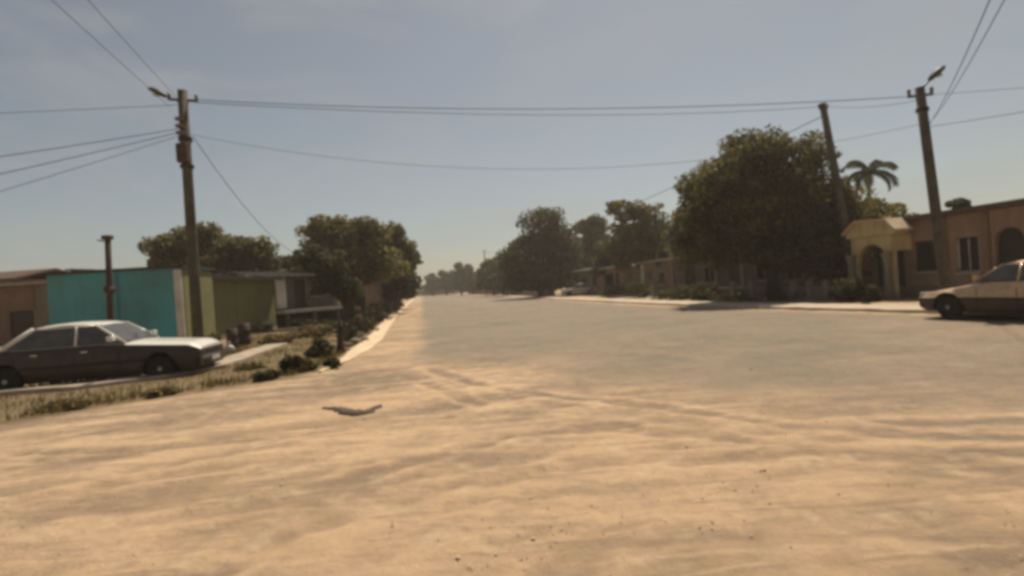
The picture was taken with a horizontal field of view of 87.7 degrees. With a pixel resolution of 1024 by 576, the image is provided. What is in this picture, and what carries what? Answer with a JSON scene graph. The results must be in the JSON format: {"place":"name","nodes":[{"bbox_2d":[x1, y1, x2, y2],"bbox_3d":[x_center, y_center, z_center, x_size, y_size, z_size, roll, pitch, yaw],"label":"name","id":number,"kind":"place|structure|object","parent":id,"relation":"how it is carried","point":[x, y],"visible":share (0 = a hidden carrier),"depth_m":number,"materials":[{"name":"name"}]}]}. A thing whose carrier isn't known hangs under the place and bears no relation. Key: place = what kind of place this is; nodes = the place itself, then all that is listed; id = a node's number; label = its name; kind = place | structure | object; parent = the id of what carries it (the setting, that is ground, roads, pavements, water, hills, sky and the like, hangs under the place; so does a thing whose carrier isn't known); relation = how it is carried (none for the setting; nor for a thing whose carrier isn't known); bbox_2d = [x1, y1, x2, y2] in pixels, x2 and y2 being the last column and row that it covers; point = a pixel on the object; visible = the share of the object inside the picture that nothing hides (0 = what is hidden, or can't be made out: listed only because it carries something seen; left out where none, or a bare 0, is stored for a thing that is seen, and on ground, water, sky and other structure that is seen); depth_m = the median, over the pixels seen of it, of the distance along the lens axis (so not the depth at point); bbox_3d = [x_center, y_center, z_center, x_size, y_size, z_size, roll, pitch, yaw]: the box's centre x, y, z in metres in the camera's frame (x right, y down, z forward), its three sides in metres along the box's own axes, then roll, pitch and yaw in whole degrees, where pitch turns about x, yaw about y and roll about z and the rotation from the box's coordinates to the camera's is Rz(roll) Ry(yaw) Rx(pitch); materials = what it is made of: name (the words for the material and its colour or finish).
{"place":"outdoors","nodes":[
{"label":"outdoors","id":0,"kind":"place"},
{"bbox_2d":[0,343,287,395],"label":"path","id":1,"kind":"structure","parent":0,"point":[237,358],"depth_m":12.31,"materials":[{"name":"concrete"}]},
{"bbox_2d":[318,296,417,372],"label":"sidewalk","id":2,"kind":"structure","parent":0,"point":[375,337],"depth_m":18.93,"materials":[{"name":"concrete"}]},
{"bbox_2d":[0,288,1023,575],"bbox_3d":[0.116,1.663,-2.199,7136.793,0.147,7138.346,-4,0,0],"label":"ground","id":3,"kind":"structure","parent":0,"point":[310,516],"depth_m":4.48,"materials":[{"name":"beige sand"}]},
{"bbox_2d":[0,281,49,346],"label":"tan house","id":4,"kind":"structure","parent":3,"relation":"on","point":[24,307],"depth_m":23.21,"materials":[{"name":"paint"}]},
{"bbox_2d":[11,311,34,339],"bbox_3d":[-21.287,2.042,23.291,0.910,2.060,0.060,-4,0,-7],"label":"door","id":5,"kind":"structure","parent":4,"relation":"in","point":[22,321],"depth_m":23.25,"materials":[{"name":"brown wood"}]},
{"bbox_2d":[0,268,67,282],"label":"roof","id":6,"kind":"structure","parent":4,"relation":"attached to","point":[19,276],"depth_m":30.33,"materials":[{"name":"paint"}]},
{"bbox_2d":[44,397,91,412],"bbox_3d":[-8.246,2.169,9.863,0.742,0.268,0.693,-4,0,-38],"label":"weed clump","id":7,"kind":"object","parent":3,"relation":"on","point":[69,403],"visible":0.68,"depth_m":9.71,"materials":[{"name":"green plant"}]},
{"bbox_2d":[97,235,115,320],"bbox_3d":[-11.499,0.530,15.230,0.415,4.057,0.200,-4,0,0],"label":"timber post","id":8,"kind":"object","parent":3,"relation":"on","point":[109,289],"visible":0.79,"depth_m":15.17,"materials":[{"name":"brown wood"}]},
{"bbox_2d":[0,321,223,389],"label":"sedan","id":9,"kind":"object","parent":3,"relation":"on","point":[83,350],"visible":0.94,"depth_m":12.35,"materials":[{"name":"brown paint"}]},
{"bbox_2d":[40,265,215,337],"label":"turquoise house","id":10,"kind":"structure","parent":3,"relation":"on","point":[157,298],"depth_m":20.76,"materials":[{"name":"paint"}]},
{"bbox_2d":[139,384,183,397],"bbox_3d":[-7.020,2.076,10.692,0.613,0.273,0.723,-4,0,45],"label":"weed clump","id":11,"kind":"object","parent":3,"relation":"on","point":[171,389],"visible":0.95,"depth_m":10.57,"materials":[{"name":"green plant"}]},
{"bbox_2d":[65,268,284,340],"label":"olive house","id":12,"kind":"structure","parent":3,"relation":"on","point":[243,299],"depth_m":28.29,"materials":[{"name":"paint"}]},
{"bbox_2d":[147,87,203,337],"bbox_3d":[-10.510,-1.913,16.929,1.498,9.061,0.520,-4,0,0],"label":"street lamp pole","id":13,"kind":"object","parent":3,"relation":"on","point":[184,152],"visible":0.95,"depth_m":16.86,"materials":[{"name":"wood"},{"name":"galvanised steel"},{"name":"porcelain"}]},
{"bbox_2d":[0,133,175,173],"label":"power line","id":14,"kind":"object","parent":13,"relation":"attached to","point":[84,154],"visible":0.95,"depth_m":14.21,"materials":[{"name":"metal"}]},
{"bbox_2d":[6,105,170,112],"bbox_3d":[-18.346,-4.834,14.875,16.497,0.897,0.016,-4,0,-15],"label":"power line","id":15,"kind":"object","parent":13,"relation":"attached to","point":[86,109],"visible":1,"depth_m":16.27,"materials":[{"name":"metal"}]},
{"bbox_2d":[0,128,179,156],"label":"power line","id":16,"kind":"object","parent":13,"relation":"attached to","point":[86,143],"visible":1,"depth_m":14.54,"materials":[{"name":"metal"}]},
{"bbox_2d":[0,135,179,191],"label":"power line","id":17,"kind":"object","parent":13,"relation":"attached to","point":[85,165],"visible":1,"depth_m":13.94,"materials":[{"name":"metal"}]},
{"bbox_2d":[52,0,169,106],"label":"power line","id":18,"kind":"object","parent":13,"relation":"attached to","point":[104,47],"visible":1,"depth_m":10.64,"materials":[{"name":"metal"}]},
{"bbox_2d":[193,136,293,252],"bbox_3d":[-11.499,-3.450,24.231,0.024,2.633,14.787,-4,0,-11],"label":"power line","id":19,"kind":"object","parent":13,"relation":"attached to","point":[230,188],"visible":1,"depth_m":19.92,"materials":[{"name":"metal"}]},
{"bbox_2d":[188,96,908,108],"bbox_3d":[0.928,-5.880,16.476,22.447,1.842,0.022,-4,0,3],"label":"power line","id":20,"kind":"object","parent":13,"relation":"attached to","point":[555,108],"visible":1,"depth_m":16.42,"materials":[{"name":"metal"}]},
{"bbox_2d":[190,124,919,168],"bbox_3d":[0.979,-4.631,16.481,22.666,2.176,0.012,-4,0,3],"label":"power line","id":21,"kind":"object","parent":13,"relation":"attached to","point":[565,168],"visible":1,"depth_m":16.44,"materials":[{"name":"metal"}]},
{"bbox_2d":[0,305,400,420],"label":"grass","id":22,"kind":"structure","parent":3,"relation":"on","point":[133,395],"depth_m":11.67,"materials":[{"name":"green plant"}]},
{"bbox_2d":[136,220,281,275],"bbox_3d":[-21.155,-0.786,37.795,9.712,8.031,5.228,-4,0,0],"label":"garden tree","id":23,"kind":"object","parent":3,"relation":"on","point":[220,253],"visible":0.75,"depth_m":36.93,"materials":[{"name":"green plant"}]},
{"bbox_2d":[226,328,238,347],"bbox_3d":[-10.815,1.952,20.620,0.430,0.800,0.430,-4,0,0],"label":"oil drum","id":24,"kind":"object","parent":3,"relation":"on","point":[232,335],"visible":0.89,"depth_m":20.46,"materials":[{"name":"metal"}]},
{"bbox_2d":[237,323,250,345],"bbox_3d":[-10.817,1.884,21.521,0.510,0.930,0.510,-4,0,0],"label":"oil drum","id":25,"kind":"object","parent":3,"relation":"on","point":[244,334],"visible":0.88,"depth_m":21.32,"materials":[{"name":"metal"}]},
{"bbox_2d":[233,361,266,370],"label":"weed clump","id":26,"kind":"object","parent":3,"relation":"on","point":[254,364],"visible":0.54,"depth_m":13.00,"materials":[{"name":"green plant"}]},
{"bbox_2d":[250,320,273,333],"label":"weed clump","id":27,"kind":"object","parent":3,"relation":"on","point":[267,327],"visible":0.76,"depth_m":28.65,"materials":[{"name":"green plant"}]},
{"bbox_2d":[252,369,280,380],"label":"weed clump","id":28,"kind":"object","parent":3,"relation":"on","point":[267,374],"visible":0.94,"depth_m":11.70,"materials":[{"name":"green plant"}]},
{"bbox_2d":[255,332,297,345],"bbox_3d":[-8.920,2.008,20.461,1.463,0.658,1.264,-4,0,22],"label":"weed clump","id":29,"kind":"object","parent":3,"relation":"on","point":[275,339],"visible":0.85,"depth_m":20.21,"materials":[{"name":"green plant"}]},
{"bbox_2d":[265,255,300,269],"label":"garden tree","id":30,"kind":"object","parent":3,"relation":"on","point":[286,263],"visible":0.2,"depth_m":43.15,"materials":[{"name":"green plant"}]},
{"bbox_2d":[223,270,349,327],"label":"grey porch house","id":31,"kind":"structure","parent":3,"relation":"on","point":[294,299],"depth_m":34.51,"materials":[{"name":"paint"}]},
{"bbox_2d":[275,275,286,308],"bbox_3d":[-14.458,0.244,33.345,0.057,2.050,0.660,-4,0,36],"label":"door panel","id":32,"kind":"structure","parent":31,"relation":"in","point":[280,288],"depth_m":33.32,"materials":[{"name":"paint"}]},
{"bbox_2d":[293,279,304,307],"bbox_3d":[-13.861,0.272,34.580,0.030,2.100,0.800,-4,0,36],"label":"door","id":33,"kind":"structure","parent":31,"relation":"in","point":[298,283],"depth_m":34.61,"materials":[{"name":"brown wood"}]},
{"bbox_2d":[278,354,302,371],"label":"weed clump","id":34,"kind":"object","parent":3,"relation":"on","point":[287,361],"visible":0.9,"depth_m":12.49,"materials":[{"name":"green plant"}]},
{"bbox_2d":[280,317,315,326],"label":"weed clump","id":35,"kind":"object","parent":3,"relation":"on","point":[301,321],"visible":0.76,"depth_m":33.00,"materials":[{"name":"green plant"}]},
{"bbox_2d":[298,357,319,371],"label":"weed clump","id":36,"kind":"object","parent":3,"relation":"on","point":[310,363],"visible":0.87,"depth_m":12.71,"materials":[{"name":"green plant"}]},
{"bbox_2d":[290,324,333,338],"bbox_3d":[-8.712,1.914,23.040,1.737,0.771,1.871,-4,0,35],"label":"weed clump","id":37,"kind":"object","parent":3,"relation":"on","point":[315,330],"visible":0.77,"depth_m":22.89,"materials":[{"name":"green plant"}]},
{"bbox_2d":[302,335,334,357],"bbox_3d":[-5.579,1.743,15.356,0.883,0.749,0.869,-4,0,0],"label":"weed clump","id":38,"kind":"object","parent":3,"relation":"on","point":[323,345],"visible":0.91,"depth_m":15.18,"materials":[{"name":"green plant"}]},
{"bbox_2d":[286,243,365,320],"bbox_3d":[-11.169,-0.095,32.069,4.786,5.300,2.871,-4,0,0],"label":"garden tree","id":39,"kind":"object","parent":3,"relation":"on","point":[332,277],"visible":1,"depth_m":31.59,"materials":[{"name":"green plant"}]},
{"bbox_2d":[311,318,345,328],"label":"weed clump","id":40,"kind":"object","parent":3,"relation":"on","point":[327,322],"visible":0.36,"depth_m":27.95,"materials":[{"name":"green plant"}]},
{"bbox_2d":[322,356,342,368],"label":"weed clump","id":41,"kind":"object","parent":3,"relation":"on","point":[332,362],"visible":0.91,"depth_m":12.96,"materials":[{"name":"green plant"}]},
{"bbox_2d":[336,320,345,352],"bbox_3d":[-5.291,1.555,16.458,0.340,1.110,0.253,-4,0,-34],"label":"stump","id":42,"kind":"object","parent":3,"relation":"on","point":[340,338],"visible":0.86,"depth_m":16.38,"materials":[{"name":"wood"}]},
{"bbox_2d":[332,325,358,340],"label":"weed clump","id":43,"kind":"object","parent":3,"relation":"on","point":[348,333],"visible":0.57,"depth_m":20.43,"materials":[{"name":"green plant"}]},
{"bbox_2d":[284,214,413,317],"bbox_3d":[-12.503,-1.519,39.927,10.414,8.252,6.430,-4,0,0],"label":"garden tree","id":44,"kind":"object","parent":3,"relation":"on","point":[363,245],"visible":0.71,"depth_m":38.80,"materials":[{"name":"green plant"}]},
{"bbox_2d":[322,404,382,415],"bbox_3d":[-2.480,1.812,7.950,1.022,0.055,0.599,-4,0,8],"label":"tyre strip","id":45,"kind":"object","parent":3,"relation":"on","point":[346,411],"visible":1,"depth_m":7.80,"materials":[{"name":"rubber"}]},
{"bbox_2d":[346,316,378,331],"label":"weed clump","id":46,"kind":"object","parent":3,"relation":"on","point":[361,325],"visible":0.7,"depth_m":24.41,"materials":[{"name":"green plant"}]},
{"bbox_2d":[342,281,390,312],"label":"brown carport house","id":47,"kind":"structure","parent":3,"relation":"on","point":[373,293],"depth_m":52.55,"materials":[{"name":"paint"}]},
{"bbox_2d":[363,302,388,314],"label":"weed clump","id":48,"kind":"object","parent":3,"relation":"on","point":[371,304],"visible":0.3,"depth_m":43.98,"materials":[{"name":"green plant"}]},
{"bbox_2d":[362,306,391,322],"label":"weed clump","id":49,"kind":"object","parent":3,"relation":"on","point":[381,315],"visible":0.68,"depth_m":32.36,"materials":[{"name":"green plant"}]},
{"bbox_2d":[362,271,423,304],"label":"garden tree","id":50,"kind":"object","parent":3,"relation":"on","point":[410,286],"visible":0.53,"depth_m":55.31,"materials":[{"name":"green plant"}]},
{"bbox_2d":[385,297,404,308],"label":"weed clump","id":51,"kind":"object","parent":3,"relation":"on","point":[399,302],"visible":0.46,"depth_m":55.62,"materials":[{"name":"green plant"}]},
{"bbox_2d":[385,221,423,312],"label":"garden tree","id":52,"kind":"object","parent":3,"relation":"on","point":[411,253],"visible":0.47,"depth_m":46.51,"materials":[{"name":"green plant"}]},
{"bbox_2d":[415,289,467,295],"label":"distant scrub","id":53,"kind":"object","parent":3,"relation":"on","point":[438,292],"visible":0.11,"depth_m":231.88,"materials":[{"name":"grey plant"}]},
{"bbox_2d":[463,267,478,294],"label":"distant tree","id":54,"kind":"object","parent":3,"relation":"on","point":[469,286],"visible":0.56,"depth_m":148.78,"materials":[{"name":"green plant"}]},
{"bbox_2d":[473,254,505,294],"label":"roadside tree","id":55,"kind":"object","parent":3,"relation":"on","point":[484,272],"visible":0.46,"depth_m":103.29,"materials":[{"name":"green plant"}]},
{"bbox_2d":[489,256,513,295],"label":"roadside tree","id":56,"kind":"object","parent":3,"relation":"on","point":[499,278],"visible":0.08,"depth_m":91.41,"materials":[{"name":"green plant"}]},
{"bbox_2d":[501,285,554,296],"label":"boundary wall","id":57,"kind":"structure","parent":3,"relation":"on","point":[550,292],"depth_m":77.51,"materials":[{"name":"brown paint"}]},
{"bbox_2d":[495,205,583,296],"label":"roadside tree","id":58,"kind":"object","parent":3,"relation":"on","point":[541,259],"visible":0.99,"depth_m":66.27,"materials":[{"name":"green plant"}]},
{"bbox_2d":[562,236,582,288],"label":"roadside tree","id":59,"kind":"object","parent":3,"relation":"on","point":[575,279],"visible":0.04,"depth_m":82.95,"materials":[{"name":"green plant"}]},
{"bbox_2d":[561,283,597,295],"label":"sedan","id":60,"kind":"object","parent":3,"relation":"on","point":[580,288],"visible":0.84,"depth_m":61.24,"materials":[{"name":"grey paint"}]},
{"bbox_2d":[571,213,611,268],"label":"roadside tree","id":61,"kind":"object","parent":3,"relation":"on","point":[593,233],"visible":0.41,"depth_m":76.85,"materials":[{"name":"green plant"}]},
{"bbox_2d":[567,263,641,294],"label":"verandah house","id":62,"kind":"structure","parent":3,"relation":"on","point":[621,278],"depth_m":59.40,"materials":[{"name":"brown paint"}]},
{"bbox_2d":[588,237,631,288],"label":"roadside tree","id":63,"kind":"object","parent":3,"relation":"on","point":[600,260],"visible":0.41,"depth_m":59.30,"materials":[{"name":"green plant"}]},
{"bbox_2d":[595,284,632,296],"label":"roadside shrub","id":64,"kind":"object","parent":3,"relation":"on","point":[614,290],"visible":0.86,"depth_m":50.32,"materials":[{"name":"green plant"}]},
{"bbox_2d":[603,199,670,271],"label":"roadside tree","id":65,"kind":"object","parent":3,"relation":"on","point":[633,242],"visible":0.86,"depth_m":50.95,"materials":[{"name":"green plant"}]},
{"bbox_2d":[622,279,652,297],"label":"roadside shrub","id":66,"kind":"object","parent":3,"relation":"on","point":[635,285],"visible":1,"depth_m":43.44,"materials":[{"name":"green plant"}]},
{"bbox_2d":[635,257,678,295],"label":"brown shop","id":67,"kind":"structure","parent":3,"relation":"on","point":[660,276],"depth_m":45.77,"materials":[{"name":"paint"}]},
{"bbox_2d":[653,219,683,266],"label":"roadside tree","id":68,"kind":"object","parent":3,"relation":"on","point":[661,253],"visible":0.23,"depth_m":45.96,"materials":[{"name":"green plant"}]},
{"bbox_2d":[650,284,690,300],"bbox_3d":[10.672,0.360,35.262,3.078,1.162,2.776,-4,0,0],"label":"roadside shrub","id":69,"kind":"object","parent":3,"relation":"on","point":[680,291],"visible":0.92,"depth_m":34.93,"materials":[{"name":"green plant"}]},
{"bbox_2d":[687,281,716,300],"bbox_3d":[10.958,0.261,30.807,1.912,1.353,2.019,-4,0,35],"label":"roadside shrub","id":70,"kind":"object","parent":3,"relation":"on","point":[698,295],"visible":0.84,"depth_m":30.59,"materials":[{"name":"green plant"}]},
{"bbox_2d":[690,281,764,300],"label":"front wall","id":71,"kind":"structure","parent":3,"relation":"on","point":[753,290],"depth_m":28.54,"materials":[{"name":"grey paint"}]},
{"bbox_2d":[659,247,803,294],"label":"shaded house","id":72,"kind":"structure","parent":3,"relation":"on","point":[742,275],"depth_m":34.32,"materials":[{"name":"grey paint"}]},
{"bbox_2d":[686,267,695,294],"bbox_3d":[12.494,-0.378,37.133,0.100,2.060,0.860,-4,0,-31],"label":"door","id":73,"kind":"structure","parent":72,"relation":"in","point":[690,272],"depth_m":37.15,"materials":[{"name":"brown wood"}]},
{"bbox_2d":[703,266,714,284],"bbox_3d":[13.247,-0.861,35.740,0.210,1.230,1.220,-4,0,-31],"label":"window","id":74,"kind":"structure","parent":72,"relation":"in","point":[708,277],"depth_m":35.88,"materials":[{"name":"glass"}]},
{"bbox_2d":[730,262,740,286],"bbox_3d":[14.383,-0.547,34.019,0.060,2.160,0.960,-4,0,-31],"label":"door","id":75,"kind":"structure","parent":72,"relation":"in","point":[735,270],"depth_m":34.05,"materials":[{"name":"brown metal"}]},
{"bbox_2d":[755,266,765,281],"bbox_3d":[15.276,-0.989,32.354,0.210,1.230,1.320,-4,0,-31],"label":"window","id":76,"kind":"structure","parent":72,"relation":"in","point":[760,274],"depth_m":32.62,"materials":[{"name":"glass"}]},
{"bbox_2d":[784,273,803,281],"bbox_3d":[16.254,-1.025,30.725,0.210,1.280,1.120,-4,0,-31],"label":"window","id":77,"kind":"structure","parent":72,"relation":"in","point":[790,276],"depth_m":30.83,"materials":[{"name":"glass"}]},
{"bbox_2d":[708,293,757,301],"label":"weed clump","id":78,"kind":"object","parent":3,"relation":"on","point":[727,297],"visible":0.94,"depth_m":28.52,"materials":[{"name":"green plant"}]},
{"bbox_2d":[763,291,805,300],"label":"weed clump","id":79,"kind":"object","parent":3,"relation":"on","point":[781,295],"visible":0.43,"depth_m":26.54,"materials":[{"name":"green plant"}]},
{"bbox_2d":[665,123,919,299],"bbox_3d":[14.100,-3.837,27.882,11.785,9.441,6.944,-4,0,23],"label":"roadside tree","id":80,"kind":"object","parent":3,"relation":"on","point":[772,214],"visible":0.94,"depth_m":26.79,"materials":[{"name":"green plant"}]},
{"bbox_2d":[785,279,854,300],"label":"front wall","id":81,"kind":"structure","parent":3,"relation":"on","point":[814,292],"depth_m":25.05,"materials":[{"name":"grey paint"}]},
{"bbox_2d":[818,102,851,255],"bbox_3d":[15.695,-4.044,25.488,1.587,9.670,0.387,-4,0,0],"label":"leaning pole","id":82,"kind":"object","parent":3,"relation":"on","point":[838,190],"visible":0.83,"depth_m":25.35,"materials":[{"name":"wood"},{"name":"galvanised steel"},{"name":"porcelain"}]},
{"bbox_2d":[195,102,813,114],"bbox_3d":[2.373,-7.252,21.221,26.440,1.057,0.022,-4,0,-19],"label":"power line","id":83,"kind":"object","parent":82,"relation":"attached to","point":[485,114],"visible":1,"depth_m":19.66,"materials":[{"name":"metal"}]},
{"bbox_2d":[801,237,874,293],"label":"brown side house","id":84,"kind":"structure","parent":3,"relation":"on","point":[867,280],"depth_m":27.31,"materials":[{"name":"paint"}]},
{"bbox_2d":[827,276,866,301],"bbox_3d":[14.403,0.092,23.047,1.765,1.229,1.457,-4,0,-39],"label":"roadside shrub","id":85,"kind":"object","parent":3,"relation":"on","point":[856,287],"visible":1,"depth_m":22.78,"materials":[{"name":"green plant"}]},
{"bbox_2d":[841,159,900,198],"bbox_3d":[25.834,-4.671,37.892,3.568,9.211,3.347,-4,0,-35],"label":"coconut palm","id":86,"kind":"object","parent":3,"relation":"on","point":[866,173],"visible":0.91,"depth_m":37.93,"materials":[{"name":"green plant"}]},
{"bbox_2d":[864,284,883,301],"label":"roadside shrub","id":87,"kind":"object","parent":3,"relation":"on","point":[874,294],"visible":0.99,"depth_m":21.84,"materials":[{"name":"green plant"}]},
{"bbox_2d":[857,197,902,218],"bbox_3d":[20.381,-2.453,31.021,4.219,5.602,3.049,-4,0,0],"label":"roadside tree","id":88,"kind":"object","parent":3,"relation":"on","point":[884,205],"visible":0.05,"depth_m":30.51,"materials":[{"name":"green plant"}]},
{"bbox_2d":[841,198,1023,300],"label":"arched brown house","id":89,"kind":"structure","parent":3,"relation":"on","point":[981,240],"depth_m":21.81,"materials":[{"name":"paint"}]},
{"bbox_2d":[877,250,905,285],"bbox_3d":[16.843,-0.626,23.689,0.017,2.100,1.350,-4,0,-10],"label":"dark doorway","id":90,"kind":"structure","parent":89,"relation":"in","point":[900,254],"depth_m":23.28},
{"bbox_2d":[914,240,936,273],"bbox_3d":[17.127,-1.275,21.991,0.210,1.330,1.120,-4,0,-10],"label":"window","id":91,"kind":"structure","parent":89,"relation":"in","point":[925,251],"depth_m":22.10,"materials":[{"name":"grey glass"}]},
{"bbox_2d":[944,197,971,208],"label":"rooftop bush","id":92,"kind":"object","parent":89,"relation":"on","point":[959,202],"visible":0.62,"depth_m":26.79,"materials":[{"name":"green plant"}]},
{"bbox_2d":[955,234,981,274],"bbox_3d":[17.415,-1.263,20.344,0.210,1.480,0.970,-4,0,-10],"label":"window","id":93,"kind":"structure","parent":89,"relation":"in","point":[969,254],"depth_m":20.34,"materials":[{"name":"glass"}]},
{"bbox_2d":[999,227,1023,263],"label":"arched window","id":94,"kind":"structure","parent":89,"relation":"in","point":[1011,241],"depth_m":19.01,"materials":[{"name":"black glass"}]},
{"bbox_2d":[0,0,1023,291],"label":"sky","id":95,"kind":"structure","parent":0,"point":[535,57],"materials":[{"name":"blue"}]},
{"bbox_2d":[379,294,1023,475],"bbox_3d":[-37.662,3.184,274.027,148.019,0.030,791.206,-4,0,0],"label":"road","id":96,"kind":"structure","parent":0,"point":[459,332],"depth_m":9.63,"materials":[{"name":"beige sand"}]},
{"bbox_2d":[420,273,442,295],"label":"distant tree","id":97,"kind":"object","parent":96,"relation":"on","point":[432,280],"visible":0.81,"depth_m":188.86,"materials":[{"name":"green plant"}]},
{"bbox_2d":[435,270,454,294],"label":"distant tree","id":98,"kind":"object","parent":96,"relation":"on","point":[446,278],"visible":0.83,"depth_m":183.24,"materials":[{"name":"green plant"}]},
{"bbox_2d":[450,262,472,294],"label":"distant tree","id":99,"kind":"object","parent":96,"relation":"on","point":[459,279],"visible":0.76,"depth_m":158.23,"materials":[{"name":"green plant"}]},
{"bbox_2d":[918,260,1023,318],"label":"sedan","id":100,"kind":"object","parent":96,"relation":"on","point":[1001,289],"visible":1,"depth_m":13.18,"materials":[{"name":"brown paint"}]},
{"bbox_2d":[484,295,1023,316],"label":"pavement","id":101,"kind":"structure","parent":0,"point":[896,308],"depth_m":21.82,"materials":[{"name":"concrete"}]},
{"bbox_2d":[907,65,951,289],"bbox_3d":[12.644,-2.840,15.992,1.152,7.593,0.340,-4,0,0],"label":"street lamp pole","id":102,"kind":"object","parent":101,"relation":"on","point":[937,225],"visible":0.98,"depth_m":15.89,"materials":[{"name":"concrete"}]},
{"bbox_2d":[927,0,989,127],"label":"power line","id":103,"kind":"object","parent":102,"relation":"attached to","point":[965,54],"visible":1,"depth_m":8.09,"materials":[{"name":"metal"}]},
{"bbox_2d":[929,0,1004,123],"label":"power line","id":104,"kind":"object","parent":102,"relation":"attached to","point":[975,52],"visible":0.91,"depth_m":8.10,"materials":[{"name":"metal"}]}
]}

